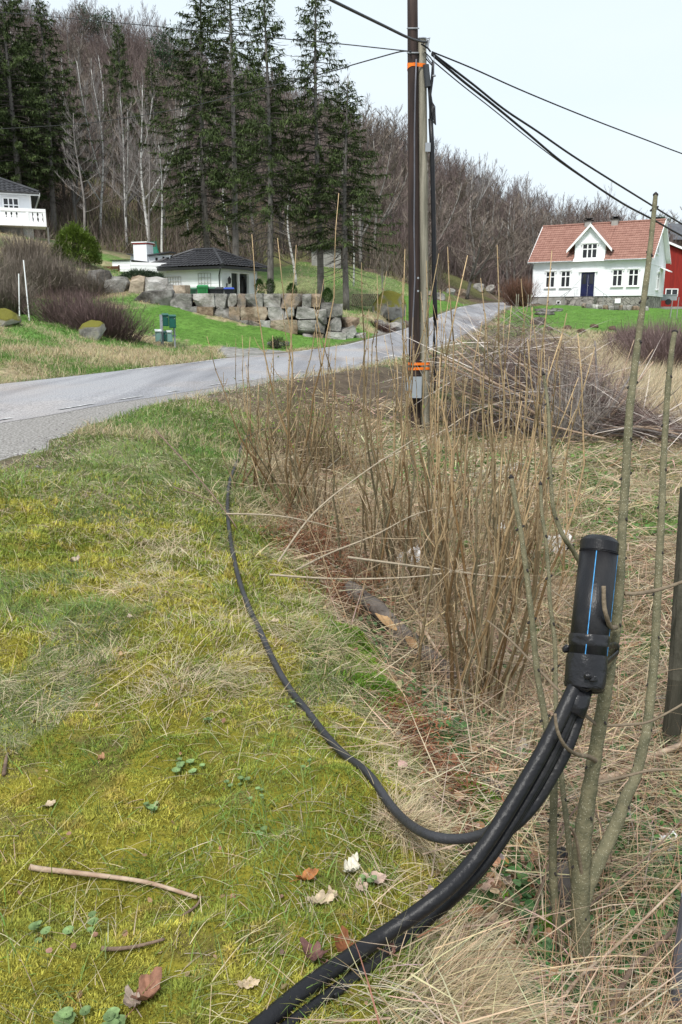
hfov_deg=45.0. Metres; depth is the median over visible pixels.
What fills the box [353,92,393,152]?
bare tree
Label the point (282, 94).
bare tree
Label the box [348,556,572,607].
bent cane
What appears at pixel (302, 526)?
bent cane
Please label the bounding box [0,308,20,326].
rock
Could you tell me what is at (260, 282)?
potted conifer
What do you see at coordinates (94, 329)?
rock
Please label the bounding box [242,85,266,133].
bare tree
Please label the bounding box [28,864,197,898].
dry stalk
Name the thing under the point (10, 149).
spruce tree
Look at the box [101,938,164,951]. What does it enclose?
fallen stick
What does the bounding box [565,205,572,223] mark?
bare tree
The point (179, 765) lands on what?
leafy weed
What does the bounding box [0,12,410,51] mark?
overhead wire
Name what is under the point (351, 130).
bare tree
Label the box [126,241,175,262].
outdoor fireplace
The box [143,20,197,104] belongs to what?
tree
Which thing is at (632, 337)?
bare bush
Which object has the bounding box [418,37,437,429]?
utility pole
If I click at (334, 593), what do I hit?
dead fern
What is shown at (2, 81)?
spruce tree
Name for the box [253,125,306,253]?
bare tree
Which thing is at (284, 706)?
leafy weed
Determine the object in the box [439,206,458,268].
bare tree
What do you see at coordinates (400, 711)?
bright moss
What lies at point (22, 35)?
spruce tree
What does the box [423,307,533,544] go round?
hazel shrub
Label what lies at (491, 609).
hazel shrub
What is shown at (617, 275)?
window
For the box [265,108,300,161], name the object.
bare tree
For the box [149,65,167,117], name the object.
bare tree
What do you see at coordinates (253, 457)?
hazel shrub
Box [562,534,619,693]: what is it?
splice sleeve
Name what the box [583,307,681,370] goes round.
bare bush
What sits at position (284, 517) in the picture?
bent cane
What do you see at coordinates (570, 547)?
ash sapling
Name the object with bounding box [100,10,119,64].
bare tree
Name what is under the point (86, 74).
bare tree
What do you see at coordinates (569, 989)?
fallen stick
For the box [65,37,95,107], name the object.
bare tree
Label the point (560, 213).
bare tree
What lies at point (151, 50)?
bare tree
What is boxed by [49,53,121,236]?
bare tree
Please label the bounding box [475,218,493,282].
bare tree
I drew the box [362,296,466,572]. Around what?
hazel shrub
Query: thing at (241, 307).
boulder wall
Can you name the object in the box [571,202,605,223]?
bare tree
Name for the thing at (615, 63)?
sky
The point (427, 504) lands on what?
hazel shrub
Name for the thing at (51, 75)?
bare tree
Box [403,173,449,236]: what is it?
bare tree
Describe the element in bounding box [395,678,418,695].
fallen stick
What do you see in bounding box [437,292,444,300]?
rock
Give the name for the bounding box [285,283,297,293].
potted conifer
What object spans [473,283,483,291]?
rock
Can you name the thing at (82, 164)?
bare tree
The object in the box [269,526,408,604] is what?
dead fern
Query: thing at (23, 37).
bare tree
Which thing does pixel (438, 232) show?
bare tree
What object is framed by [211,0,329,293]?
spruce tree
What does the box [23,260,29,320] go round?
white stake
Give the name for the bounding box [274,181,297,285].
birch tree
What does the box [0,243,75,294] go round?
bare bush
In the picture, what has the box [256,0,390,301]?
spruce tree
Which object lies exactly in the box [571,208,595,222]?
bare tree
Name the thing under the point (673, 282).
red barn
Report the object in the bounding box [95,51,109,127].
birch tree
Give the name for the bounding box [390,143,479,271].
bare tree
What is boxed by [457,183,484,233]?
bare tree
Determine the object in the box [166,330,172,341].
letter box
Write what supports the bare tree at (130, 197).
on the ground at (204, 326)
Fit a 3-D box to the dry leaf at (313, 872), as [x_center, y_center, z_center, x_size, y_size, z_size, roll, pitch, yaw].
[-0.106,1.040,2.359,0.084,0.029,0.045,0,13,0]
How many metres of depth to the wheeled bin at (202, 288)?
45.01 m
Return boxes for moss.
[0,466,470,1023]
[315,616,387,673]
[338,644,392,682]
[340,668,420,720]
[368,694,427,731]
[451,770,505,822]
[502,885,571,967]
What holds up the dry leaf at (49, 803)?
on the ground at (204, 326)
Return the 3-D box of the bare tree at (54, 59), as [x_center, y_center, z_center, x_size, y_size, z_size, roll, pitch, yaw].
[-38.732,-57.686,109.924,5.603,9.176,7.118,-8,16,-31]
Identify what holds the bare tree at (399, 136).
on the ground at (204, 326)
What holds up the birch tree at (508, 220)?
on the ground at (204, 326)
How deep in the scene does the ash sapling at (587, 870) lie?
2.63 m
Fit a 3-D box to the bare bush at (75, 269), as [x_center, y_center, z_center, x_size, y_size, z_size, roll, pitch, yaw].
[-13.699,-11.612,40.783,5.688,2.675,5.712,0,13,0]
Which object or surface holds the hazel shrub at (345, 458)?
on the ground at (204, 326)
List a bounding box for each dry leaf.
[38,799,55,807]
[68,555,79,561]
[97,752,104,761]
[123,984,141,1016]
[125,966,161,1017]
[228,976,259,988]
[289,868,318,881]
[296,889,334,904]
[300,937,328,962]
[327,885,338,901]
[334,925,353,951]
[343,852,360,880]
[355,877,367,895]
[362,871,394,883]
[386,943,395,954]
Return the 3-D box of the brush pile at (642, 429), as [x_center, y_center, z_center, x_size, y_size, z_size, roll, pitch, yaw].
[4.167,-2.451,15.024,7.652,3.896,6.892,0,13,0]
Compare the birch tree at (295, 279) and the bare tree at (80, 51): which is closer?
the birch tree at (295, 279)
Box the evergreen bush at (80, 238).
[51,220,102,263]
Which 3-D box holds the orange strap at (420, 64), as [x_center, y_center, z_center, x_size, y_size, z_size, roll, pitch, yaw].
[1.266,-7.371,13.677,0.334,0.116,0.205,0,13,0]
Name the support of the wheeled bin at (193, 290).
on the ground at (204, 326)
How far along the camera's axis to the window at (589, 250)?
80.24 m
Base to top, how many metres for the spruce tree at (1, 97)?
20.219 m
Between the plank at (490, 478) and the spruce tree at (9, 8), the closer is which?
the plank at (490, 478)
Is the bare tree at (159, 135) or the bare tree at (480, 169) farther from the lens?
the bare tree at (480, 169)
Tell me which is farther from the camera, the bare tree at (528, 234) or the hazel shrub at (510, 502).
the bare tree at (528, 234)
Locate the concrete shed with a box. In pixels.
[308,246,341,268]
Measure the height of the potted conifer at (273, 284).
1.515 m
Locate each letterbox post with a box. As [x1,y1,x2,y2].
[159,315,163,345]
[173,328,175,347]
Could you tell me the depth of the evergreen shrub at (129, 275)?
43.43 m
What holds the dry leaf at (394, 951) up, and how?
on the cable bundle
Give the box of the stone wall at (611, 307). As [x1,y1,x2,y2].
[581,303,648,310]
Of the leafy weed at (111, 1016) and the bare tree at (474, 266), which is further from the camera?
the bare tree at (474, 266)
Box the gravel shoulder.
[0,303,535,459]
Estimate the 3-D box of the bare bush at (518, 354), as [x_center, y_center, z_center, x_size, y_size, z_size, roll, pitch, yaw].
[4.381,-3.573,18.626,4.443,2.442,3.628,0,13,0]
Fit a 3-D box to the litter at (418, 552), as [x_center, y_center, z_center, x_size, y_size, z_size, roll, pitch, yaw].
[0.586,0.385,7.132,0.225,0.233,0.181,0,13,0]
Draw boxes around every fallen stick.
[1,752,8,775]
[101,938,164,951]
[155,428,236,527]
[174,486,225,506]
[182,896,201,915]
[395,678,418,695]
[417,619,441,655]
[515,805,612,997]
[522,689,659,717]
[543,880,681,1022]
[553,819,681,933]
[564,742,681,781]
[601,925,676,1023]
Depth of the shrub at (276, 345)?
31.62 m
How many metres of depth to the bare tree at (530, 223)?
101.15 m
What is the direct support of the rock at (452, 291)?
on the ground at (204, 326)
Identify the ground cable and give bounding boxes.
[226,427,488,844]
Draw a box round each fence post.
[662,487,681,735]
[667,893,681,1022]
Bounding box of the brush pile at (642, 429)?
[376,270,681,457]
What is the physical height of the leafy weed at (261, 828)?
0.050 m
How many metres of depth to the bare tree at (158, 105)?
84.31 m
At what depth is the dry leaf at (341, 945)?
2.15 m
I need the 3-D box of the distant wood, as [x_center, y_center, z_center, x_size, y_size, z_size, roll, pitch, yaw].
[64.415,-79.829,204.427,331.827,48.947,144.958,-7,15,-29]
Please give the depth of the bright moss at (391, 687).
3.95 m
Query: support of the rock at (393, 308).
on the ground at (204, 326)
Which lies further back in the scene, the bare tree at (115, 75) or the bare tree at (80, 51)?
the bare tree at (80, 51)
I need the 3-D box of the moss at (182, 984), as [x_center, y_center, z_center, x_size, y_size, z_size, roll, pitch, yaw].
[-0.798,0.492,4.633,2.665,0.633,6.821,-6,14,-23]
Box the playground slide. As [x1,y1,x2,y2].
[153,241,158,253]
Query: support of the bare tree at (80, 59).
on the ground at (204, 326)
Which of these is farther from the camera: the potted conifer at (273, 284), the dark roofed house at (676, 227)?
the dark roofed house at (676, 227)
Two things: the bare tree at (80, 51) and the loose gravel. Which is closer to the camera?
the loose gravel
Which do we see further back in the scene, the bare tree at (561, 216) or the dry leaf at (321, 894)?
the bare tree at (561, 216)
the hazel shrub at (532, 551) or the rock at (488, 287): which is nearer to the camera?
the hazel shrub at (532, 551)
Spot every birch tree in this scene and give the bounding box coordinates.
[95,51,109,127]
[149,134,175,251]
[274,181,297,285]
[347,213,357,285]
[503,198,514,265]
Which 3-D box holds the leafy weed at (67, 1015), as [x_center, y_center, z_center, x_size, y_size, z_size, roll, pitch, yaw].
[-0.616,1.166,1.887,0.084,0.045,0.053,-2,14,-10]
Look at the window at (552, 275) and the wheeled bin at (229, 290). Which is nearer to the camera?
the wheeled bin at (229, 290)
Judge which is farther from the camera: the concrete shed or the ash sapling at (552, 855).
the concrete shed
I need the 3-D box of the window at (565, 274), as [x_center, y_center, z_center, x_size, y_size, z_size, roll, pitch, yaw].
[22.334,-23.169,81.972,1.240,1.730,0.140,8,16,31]
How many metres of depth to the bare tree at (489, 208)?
120.73 m
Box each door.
[231,273,236,293]
[580,272,594,295]
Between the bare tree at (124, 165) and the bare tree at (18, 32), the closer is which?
the bare tree at (124, 165)
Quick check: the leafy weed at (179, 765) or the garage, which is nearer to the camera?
the leafy weed at (179, 765)
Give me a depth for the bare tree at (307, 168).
82.19 m
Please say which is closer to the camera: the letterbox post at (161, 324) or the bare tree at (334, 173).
the letterbox post at (161, 324)
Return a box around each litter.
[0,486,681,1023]
[397,545,419,566]
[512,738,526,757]
[548,530,571,554]
[659,831,677,850]
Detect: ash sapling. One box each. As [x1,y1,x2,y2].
[487,192,681,986]
[508,474,569,969]
[539,481,571,882]
[542,372,578,563]
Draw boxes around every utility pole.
[401,0,421,429]
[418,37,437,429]
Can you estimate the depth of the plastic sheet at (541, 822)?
3.47 m
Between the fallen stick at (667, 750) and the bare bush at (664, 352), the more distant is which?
the bare bush at (664, 352)
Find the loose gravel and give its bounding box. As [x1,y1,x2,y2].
[2,362,388,475]
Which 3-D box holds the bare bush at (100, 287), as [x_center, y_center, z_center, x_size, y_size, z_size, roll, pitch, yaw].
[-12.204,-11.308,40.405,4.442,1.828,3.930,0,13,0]
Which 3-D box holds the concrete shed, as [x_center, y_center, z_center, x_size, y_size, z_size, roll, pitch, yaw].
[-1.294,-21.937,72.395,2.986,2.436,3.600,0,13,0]
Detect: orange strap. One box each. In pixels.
[407,62,424,71]
[408,362,429,364]
[411,367,429,369]
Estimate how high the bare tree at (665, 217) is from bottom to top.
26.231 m
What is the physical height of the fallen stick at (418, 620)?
0.149 m
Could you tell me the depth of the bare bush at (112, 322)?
28.43 m
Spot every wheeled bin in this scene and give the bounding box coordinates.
[190,287,197,293]
[197,285,207,293]
[208,287,215,292]
[215,287,223,293]
[224,287,234,293]
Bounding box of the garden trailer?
[661,294,677,304]
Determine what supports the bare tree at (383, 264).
on the ground at (204, 326)
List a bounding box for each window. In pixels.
[2,197,19,218]
[543,270,556,288]
[560,270,571,287]
[581,242,599,258]
[611,268,624,286]
[626,268,640,286]
[656,271,660,290]
[665,289,677,295]
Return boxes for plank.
[441,462,523,483]
[471,467,516,491]
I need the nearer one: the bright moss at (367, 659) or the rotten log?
the bright moss at (367, 659)
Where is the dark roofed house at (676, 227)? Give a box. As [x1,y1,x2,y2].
[656,217,681,246]
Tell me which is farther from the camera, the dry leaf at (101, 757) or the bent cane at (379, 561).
the bent cane at (379, 561)
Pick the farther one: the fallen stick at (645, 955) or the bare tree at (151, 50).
the bare tree at (151, 50)
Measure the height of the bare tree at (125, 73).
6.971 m
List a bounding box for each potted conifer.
[254,278,265,293]
[265,278,275,293]
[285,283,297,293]
[321,287,332,302]
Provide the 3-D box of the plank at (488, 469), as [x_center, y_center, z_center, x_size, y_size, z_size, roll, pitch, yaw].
[1.986,-0.545,11.376,1.690,0.091,0.140,-11,17,-40]
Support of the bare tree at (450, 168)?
on the ground at (204, 326)
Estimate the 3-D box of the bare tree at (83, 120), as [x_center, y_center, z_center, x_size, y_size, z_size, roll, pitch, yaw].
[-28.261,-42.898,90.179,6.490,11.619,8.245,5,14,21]
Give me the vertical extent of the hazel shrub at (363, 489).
2.485 m
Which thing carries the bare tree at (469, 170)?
on the ground at (204, 326)
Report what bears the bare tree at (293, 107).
on the ground at (204, 326)
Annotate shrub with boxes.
[118,268,170,283]
[193,356,423,479]
[207,338,298,496]
[235,194,338,520]
[266,336,286,348]
[303,329,398,478]
[313,262,413,609]
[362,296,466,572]
[373,251,493,642]
[392,245,604,733]
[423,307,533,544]
[478,281,574,621]
[499,360,581,580]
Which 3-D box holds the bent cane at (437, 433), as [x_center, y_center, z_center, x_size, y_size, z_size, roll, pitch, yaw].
[0.764,-0.605,6.161,1.018,0.426,0.041,-4,14,-17]
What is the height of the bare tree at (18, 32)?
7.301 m
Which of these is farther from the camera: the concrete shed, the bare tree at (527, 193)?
the bare tree at (527, 193)
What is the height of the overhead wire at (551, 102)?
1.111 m
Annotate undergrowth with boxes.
[0,4,601,299]
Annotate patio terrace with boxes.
[110,259,177,272]
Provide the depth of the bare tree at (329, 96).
112.82 m
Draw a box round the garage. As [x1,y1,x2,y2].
[151,247,266,295]
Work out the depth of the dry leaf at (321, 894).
2.28 m
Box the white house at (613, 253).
[527,216,671,307]
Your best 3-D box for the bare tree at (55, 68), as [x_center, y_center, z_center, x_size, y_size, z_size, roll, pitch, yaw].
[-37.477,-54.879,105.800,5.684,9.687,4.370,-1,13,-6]
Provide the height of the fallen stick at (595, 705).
0.077 m
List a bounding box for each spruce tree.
[0,0,77,221]
[0,0,103,236]
[0,20,27,170]
[0,26,87,208]
[0,39,67,213]
[0,71,21,190]
[94,18,146,178]
[136,0,263,252]
[174,0,285,255]
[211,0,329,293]
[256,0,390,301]
[259,93,294,213]
[286,77,403,309]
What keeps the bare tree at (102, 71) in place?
on the ground at (204, 326)
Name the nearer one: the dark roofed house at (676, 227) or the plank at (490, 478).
the plank at (490, 478)
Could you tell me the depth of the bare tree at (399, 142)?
114.94 m
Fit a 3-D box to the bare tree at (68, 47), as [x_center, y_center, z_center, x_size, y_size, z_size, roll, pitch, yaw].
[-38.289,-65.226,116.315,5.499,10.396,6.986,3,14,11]
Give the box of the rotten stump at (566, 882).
[535,861,570,917]
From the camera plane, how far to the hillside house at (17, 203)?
51.28 m
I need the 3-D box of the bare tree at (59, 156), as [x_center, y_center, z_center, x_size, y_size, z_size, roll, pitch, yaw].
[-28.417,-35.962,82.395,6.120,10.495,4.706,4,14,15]
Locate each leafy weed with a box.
[28,920,50,942]
[53,1005,90,1023]
[62,911,98,934]
[101,1007,126,1023]
[143,801,157,813]
[172,757,204,775]
[223,776,249,792]
[248,786,263,806]
[256,826,266,838]
[283,700,295,709]
[357,874,376,886]
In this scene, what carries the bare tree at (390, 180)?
on the ground at (204, 326)
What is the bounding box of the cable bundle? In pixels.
[247,684,591,1023]
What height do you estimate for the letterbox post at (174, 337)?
1.425 m
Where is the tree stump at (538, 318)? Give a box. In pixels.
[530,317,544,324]
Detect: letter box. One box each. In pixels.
[154,329,161,341]
[161,313,168,325]
[163,330,166,341]
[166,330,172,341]
[168,315,175,327]
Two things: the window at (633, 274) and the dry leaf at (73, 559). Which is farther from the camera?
the window at (633, 274)
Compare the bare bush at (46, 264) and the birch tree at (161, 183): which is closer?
the bare bush at (46, 264)
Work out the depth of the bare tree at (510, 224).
97.66 m
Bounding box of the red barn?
[661,242,681,308]
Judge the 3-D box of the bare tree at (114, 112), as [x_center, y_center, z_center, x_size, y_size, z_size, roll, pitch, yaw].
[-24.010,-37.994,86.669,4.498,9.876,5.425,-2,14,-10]
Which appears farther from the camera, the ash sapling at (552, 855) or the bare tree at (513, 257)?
the bare tree at (513, 257)
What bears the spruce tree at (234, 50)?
on the ground at (204, 326)
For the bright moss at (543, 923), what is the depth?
2.79 m
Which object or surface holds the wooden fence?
on the ground at (204, 326)
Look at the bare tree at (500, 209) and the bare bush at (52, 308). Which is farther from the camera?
the bare tree at (500, 209)
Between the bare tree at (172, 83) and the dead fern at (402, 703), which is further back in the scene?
the bare tree at (172, 83)
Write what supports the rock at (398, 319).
on the ground at (204, 326)
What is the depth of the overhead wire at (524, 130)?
15.69 m
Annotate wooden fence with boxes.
[104,265,119,271]
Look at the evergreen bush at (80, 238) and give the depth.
45.19 m
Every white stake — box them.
[18,274,19,315]
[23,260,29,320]
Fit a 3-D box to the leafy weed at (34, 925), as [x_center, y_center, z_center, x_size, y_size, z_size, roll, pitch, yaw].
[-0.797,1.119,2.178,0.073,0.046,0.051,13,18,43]
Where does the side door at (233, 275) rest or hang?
in the garage
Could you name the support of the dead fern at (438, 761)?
on the ground at (204, 326)
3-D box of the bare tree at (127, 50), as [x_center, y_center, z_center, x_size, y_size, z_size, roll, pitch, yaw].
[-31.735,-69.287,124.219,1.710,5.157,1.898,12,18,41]
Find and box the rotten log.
[342,581,462,682]
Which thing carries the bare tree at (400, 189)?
on the ground at (204, 326)
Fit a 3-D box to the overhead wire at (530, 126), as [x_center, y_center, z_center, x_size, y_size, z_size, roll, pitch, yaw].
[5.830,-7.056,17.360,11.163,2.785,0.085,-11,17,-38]
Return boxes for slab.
[534,311,554,314]
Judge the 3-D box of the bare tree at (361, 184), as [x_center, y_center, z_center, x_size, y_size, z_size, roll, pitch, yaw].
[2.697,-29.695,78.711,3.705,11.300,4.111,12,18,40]
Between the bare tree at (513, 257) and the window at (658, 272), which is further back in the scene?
the bare tree at (513, 257)
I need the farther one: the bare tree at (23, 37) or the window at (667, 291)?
the bare tree at (23, 37)
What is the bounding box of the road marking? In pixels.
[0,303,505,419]
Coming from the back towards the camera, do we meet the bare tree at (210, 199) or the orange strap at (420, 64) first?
the bare tree at (210, 199)
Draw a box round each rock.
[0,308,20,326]
[78,320,105,340]
[372,290,405,320]
[389,322,401,330]
[391,317,405,328]
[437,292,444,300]
[446,288,454,294]
[457,289,466,295]
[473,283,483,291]
[486,285,494,292]
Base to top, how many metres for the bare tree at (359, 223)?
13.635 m
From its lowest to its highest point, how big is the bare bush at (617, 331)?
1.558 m
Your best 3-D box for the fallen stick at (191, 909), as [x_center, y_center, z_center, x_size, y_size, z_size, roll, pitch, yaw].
[-0.412,1.103,2.302,0.016,0.009,0.084,7,15,28]
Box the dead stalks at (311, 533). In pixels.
[169,376,681,813]
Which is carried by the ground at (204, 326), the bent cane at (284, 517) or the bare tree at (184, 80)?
the bare tree at (184, 80)
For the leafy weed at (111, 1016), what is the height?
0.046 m
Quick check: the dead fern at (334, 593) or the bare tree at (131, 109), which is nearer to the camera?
the dead fern at (334, 593)
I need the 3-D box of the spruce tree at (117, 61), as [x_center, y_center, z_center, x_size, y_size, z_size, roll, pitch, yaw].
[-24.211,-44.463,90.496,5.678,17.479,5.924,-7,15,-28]
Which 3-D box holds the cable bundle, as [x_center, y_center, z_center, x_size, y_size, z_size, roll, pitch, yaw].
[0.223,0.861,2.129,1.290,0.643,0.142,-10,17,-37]
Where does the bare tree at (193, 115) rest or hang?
on the ground at (204, 326)
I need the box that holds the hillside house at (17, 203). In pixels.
[0,177,49,243]
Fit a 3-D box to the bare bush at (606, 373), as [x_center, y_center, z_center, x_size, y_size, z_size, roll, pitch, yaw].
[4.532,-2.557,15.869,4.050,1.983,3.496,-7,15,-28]
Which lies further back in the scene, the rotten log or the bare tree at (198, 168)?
the bare tree at (198, 168)
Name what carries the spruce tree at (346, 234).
on the ground at (204, 326)
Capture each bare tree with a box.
[5,15,47,65]
[12,16,27,41]
[23,104,69,203]
[36,47,67,101]
[38,44,68,82]
[38,74,117,226]
[39,62,63,142]
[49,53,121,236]
[49,67,112,161]
[54,6,89,74]
[55,96,120,229]
[64,47,87,92]
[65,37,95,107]
[66,117,101,218]
[69,34,88,63]
[71,53,116,147]
[82,86,180,232]
[88,37,101,60]
[92,53,114,101]
[93,98,129,196]
[95,51,140,106]
[99,86,158,248]
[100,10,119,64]
[108,59,130,97]
[109,74,192,241]
[112,123,152,216]
[113,111,168,241]
[118,71,146,121]
[118,75,146,154]
[119,76,149,126]
[125,35,131,65]
[134,54,174,123]
[134,55,178,205]
[134,120,191,242]
[142,31,159,66]
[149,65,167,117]
[152,27,168,70]
[160,55,211,127]
[162,79,188,147]
[163,114,184,198]
[166,110,217,229]
[172,64,208,113]
[182,91,210,132]
[182,141,199,211]
[187,158,228,220]
[205,101,257,149]
[210,79,242,119]
[230,143,266,238]
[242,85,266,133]
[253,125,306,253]
[263,72,292,109]
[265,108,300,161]
[270,67,323,145]
[273,91,299,121]
[275,107,328,232]
[297,110,373,204]
[318,73,355,155]
[330,103,404,268]
[335,113,368,167]
[348,124,407,247]
[348,138,381,256]
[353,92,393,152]
[365,104,407,176]
[373,141,407,235]
[373,242,393,290]
[374,123,400,174]
[376,108,404,150]
[390,119,407,146]
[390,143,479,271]
[394,122,407,158]
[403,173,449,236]
[406,191,446,258]
[428,163,445,199]
[428,172,444,207]
[428,177,472,266]
[436,200,525,299]
[438,156,460,194]
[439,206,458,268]
[445,161,474,212]
[449,188,496,261]
[454,157,496,207]
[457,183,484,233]
[463,157,496,216]
[469,193,532,284]
[470,151,489,195]
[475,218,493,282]
[477,178,502,216]
[478,183,504,243]
[491,192,529,253]
[491,199,507,223]
[500,210,529,252]
[500,220,529,288]
[507,191,560,281]
[514,198,550,263]
[515,171,544,227]
[546,206,573,224]
[551,192,572,223]
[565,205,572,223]
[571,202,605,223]
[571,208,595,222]
[595,203,627,221]
[598,183,614,221]
[657,213,675,222]
[668,226,680,244]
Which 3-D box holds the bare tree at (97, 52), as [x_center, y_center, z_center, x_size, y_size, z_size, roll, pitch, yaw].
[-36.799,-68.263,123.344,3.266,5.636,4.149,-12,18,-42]
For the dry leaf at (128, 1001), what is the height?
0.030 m
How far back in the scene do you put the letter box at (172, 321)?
29.96 m
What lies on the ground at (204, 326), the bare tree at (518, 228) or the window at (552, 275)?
the bare tree at (518, 228)
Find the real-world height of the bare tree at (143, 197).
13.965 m
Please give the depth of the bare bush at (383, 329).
45.15 m
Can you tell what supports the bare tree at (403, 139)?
on the ground at (204, 326)
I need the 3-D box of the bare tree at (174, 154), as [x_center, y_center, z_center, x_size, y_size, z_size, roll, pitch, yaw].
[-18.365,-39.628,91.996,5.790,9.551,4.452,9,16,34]
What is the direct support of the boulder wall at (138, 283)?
on the ground at (204, 326)
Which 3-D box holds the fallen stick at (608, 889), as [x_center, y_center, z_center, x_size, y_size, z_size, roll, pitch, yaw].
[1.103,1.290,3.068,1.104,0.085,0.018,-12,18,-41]
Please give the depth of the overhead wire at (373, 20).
11.68 m
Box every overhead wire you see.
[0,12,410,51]
[0,51,411,128]
[328,0,427,42]
[431,52,681,224]
[431,54,681,236]
[432,51,681,153]
[432,60,578,175]
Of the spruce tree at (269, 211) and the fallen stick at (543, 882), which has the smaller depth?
the fallen stick at (543, 882)
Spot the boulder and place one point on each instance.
(161, 297)
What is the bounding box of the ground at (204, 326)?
[0,40,681,1023]
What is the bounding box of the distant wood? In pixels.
[0,0,667,223]
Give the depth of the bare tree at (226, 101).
110.78 m
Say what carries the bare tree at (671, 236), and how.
on the ground at (204, 326)
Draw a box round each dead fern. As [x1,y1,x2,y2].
[245,501,363,580]
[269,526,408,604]
[303,559,397,621]
[343,684,443,738]
[376,694,472,789]
[397,737,504,831]
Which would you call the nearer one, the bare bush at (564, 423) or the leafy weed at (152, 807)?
the leafy weed at (152, 807)
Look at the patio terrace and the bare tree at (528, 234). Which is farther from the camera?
the bare tree at (528, 234)
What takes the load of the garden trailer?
on the ground at (204, 326)
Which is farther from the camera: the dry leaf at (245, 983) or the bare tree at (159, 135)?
the bare tree at (159, 135)
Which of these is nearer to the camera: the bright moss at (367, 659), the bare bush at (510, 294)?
the bright moss at (367, 659)
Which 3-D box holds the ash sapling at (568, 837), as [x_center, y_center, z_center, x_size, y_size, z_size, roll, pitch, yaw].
[0.750,0.642,2.877,0.050,1.412,0.599,-1,13,-6]
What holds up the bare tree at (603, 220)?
on the ground at (204, 326)
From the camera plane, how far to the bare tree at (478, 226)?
101.88 m
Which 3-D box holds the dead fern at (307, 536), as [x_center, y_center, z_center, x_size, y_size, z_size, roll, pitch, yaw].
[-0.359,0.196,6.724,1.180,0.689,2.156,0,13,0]
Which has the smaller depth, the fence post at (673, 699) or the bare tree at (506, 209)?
the fence post at (673, 699)
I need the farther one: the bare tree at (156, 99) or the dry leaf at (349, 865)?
the bare tree at (156, 99)
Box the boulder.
[134,290,174,305]
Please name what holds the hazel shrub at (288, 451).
on the ground at (204, 326)
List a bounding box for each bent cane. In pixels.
[226,513,372,543]
[270,557,512,579]
[278,440,412,561]
[295,505,460,570]
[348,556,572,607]
[378,401,502,461]
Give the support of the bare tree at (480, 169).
on the ground at (204, 326)
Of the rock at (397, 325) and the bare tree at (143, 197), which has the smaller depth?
the rock at (397, 325)
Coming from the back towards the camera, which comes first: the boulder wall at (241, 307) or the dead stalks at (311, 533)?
the boulder wall at (241, 307)
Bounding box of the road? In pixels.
[0,302,529,422]
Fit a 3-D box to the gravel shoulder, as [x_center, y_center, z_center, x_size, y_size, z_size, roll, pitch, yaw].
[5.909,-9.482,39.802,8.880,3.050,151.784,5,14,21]
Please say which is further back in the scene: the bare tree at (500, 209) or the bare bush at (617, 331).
the bare tree at (500, 209)
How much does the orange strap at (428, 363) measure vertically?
0.046 m
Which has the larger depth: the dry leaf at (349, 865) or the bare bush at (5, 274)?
the bare bush at (5, 274)
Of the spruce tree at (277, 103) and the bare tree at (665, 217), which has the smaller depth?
the spruce tree at (277, 103)
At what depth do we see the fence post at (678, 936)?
2.64 m
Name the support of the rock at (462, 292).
on the ground at (204, 326)
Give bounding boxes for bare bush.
[0,225,80,264]
[0,242,66,300]
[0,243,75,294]
[0,247,89,296]
[0,266,48,315]
[5,280,129,324]
[33,254,107,294]
[33,287,184,344]
[58,264,123,297]
[368,319,395,332]
[454,302,626,401]
[489,272,549,306]
[493,342,627,442]
[498,330,673,434]
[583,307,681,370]
[589,314,680,358]
[593,320,653,344]
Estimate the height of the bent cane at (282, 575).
0.100 m
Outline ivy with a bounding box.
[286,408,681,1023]
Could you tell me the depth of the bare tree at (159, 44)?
124.11 m
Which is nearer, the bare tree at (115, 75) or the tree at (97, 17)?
the bare tree at (115, 75)
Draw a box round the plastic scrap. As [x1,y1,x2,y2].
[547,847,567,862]
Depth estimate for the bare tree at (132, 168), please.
80.77 m
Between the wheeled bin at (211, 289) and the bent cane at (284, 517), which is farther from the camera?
the wheeled bin at (211, 289)
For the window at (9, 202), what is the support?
in the hillside house at (17, 203)
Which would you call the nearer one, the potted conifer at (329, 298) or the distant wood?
the potted conifer at (329, 298)
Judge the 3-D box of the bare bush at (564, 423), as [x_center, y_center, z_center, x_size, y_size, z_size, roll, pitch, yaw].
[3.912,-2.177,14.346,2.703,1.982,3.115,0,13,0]
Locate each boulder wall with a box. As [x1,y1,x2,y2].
[87,269,189,293]
[170,293,366,339]
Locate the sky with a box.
[0,0,681,222]
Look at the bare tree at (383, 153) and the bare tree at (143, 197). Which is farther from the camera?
the bare tree at (383, 153)
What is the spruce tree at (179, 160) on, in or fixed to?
on the ground at (204, 326)
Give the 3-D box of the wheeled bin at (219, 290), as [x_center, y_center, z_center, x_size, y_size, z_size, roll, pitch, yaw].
[-6.724,-11.954,45.689,0.490,1.030,0.537,0,13,0]

